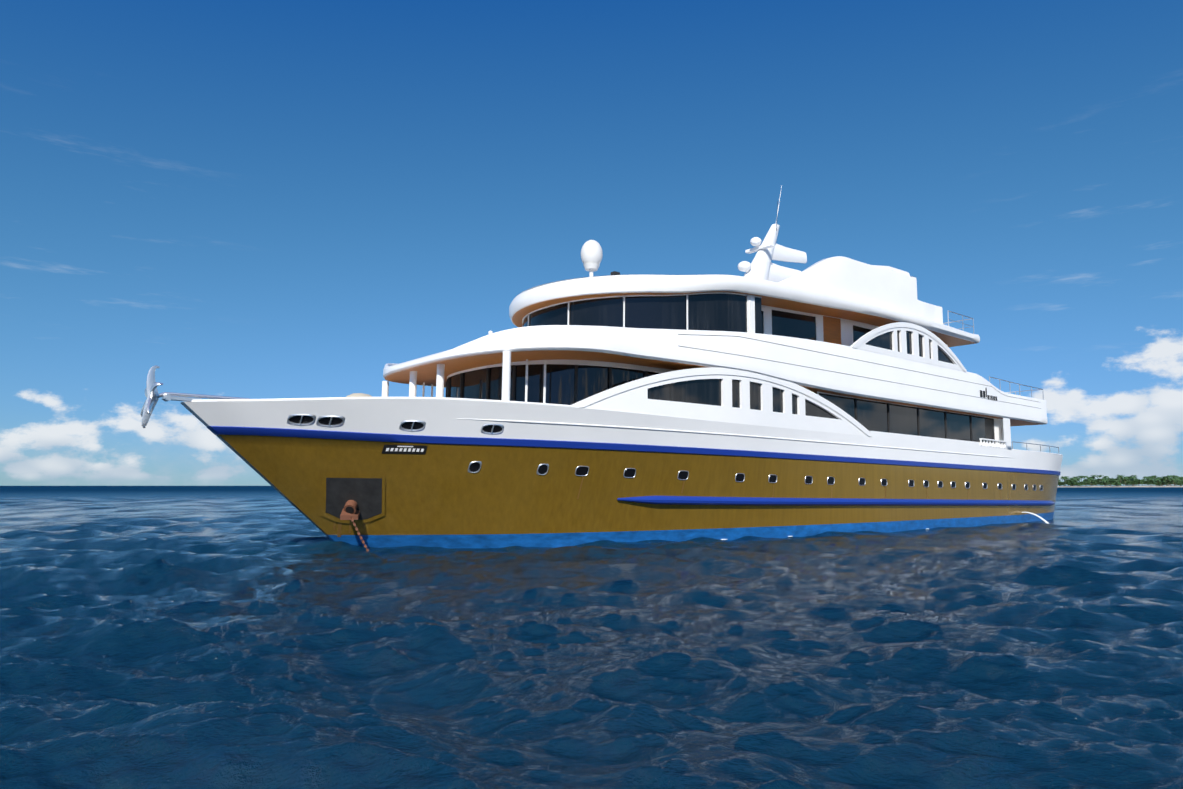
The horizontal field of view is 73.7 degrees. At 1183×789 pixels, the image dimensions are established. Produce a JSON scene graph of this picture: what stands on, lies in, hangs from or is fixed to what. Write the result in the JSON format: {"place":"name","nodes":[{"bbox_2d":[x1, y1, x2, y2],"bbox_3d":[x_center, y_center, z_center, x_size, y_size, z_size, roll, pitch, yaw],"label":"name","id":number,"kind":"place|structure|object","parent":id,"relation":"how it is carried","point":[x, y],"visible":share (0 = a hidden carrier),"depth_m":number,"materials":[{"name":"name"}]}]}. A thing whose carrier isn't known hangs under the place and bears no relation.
{"place":"outdoors","nodes":[
{"label":"outdoors","id":0,"kind":"place"},
{"bbox_2d":[0,486,1182,788],"bbox_3d":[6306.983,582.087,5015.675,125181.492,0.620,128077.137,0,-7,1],"label":"sea","id":1,"kind":"structure","parent":0,"point":[210,638],"depth_m":7.93,"materials":[{"name":"blue liquid"}]},
{"bbox_2d":[141,186,1062,550],"bbox_3d":[5.400,-1.276,31.566,40.557,17.452,11.828,6,-9,-38],"label":"yacht","id":2,"kind":"object","parent":1,"relation":"on","point":[763,396],"visible":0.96,"depth_m":24.44,"materials":[{"name":"gold metal"}]},
{"bbox_2d":[0,0,1182,485],"label":"sky","id":3,"kind":"structure","parent":0,"point":[252,199],"materials":[{"name":"blue"}]},
{"bbox_2d":[1057,486,1182,486],"bbox_3d":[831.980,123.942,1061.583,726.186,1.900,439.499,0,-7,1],"label":"beach","id":4,"kind":"structure","parent":0,"point":[1120,486],"depth_m":911.93,"materials":[{"name":"beige"}]},
{"bbox_2d":[1058,475,1182,486],"bbox_3d":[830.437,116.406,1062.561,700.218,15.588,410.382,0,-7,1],"label":"island trees","id":5,"kind":"object","parent":4,"relation":"on","point":[1167,480],"visible":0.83,"depth_m":934.23,"materials":[{"name":"green plant"}]}
]}

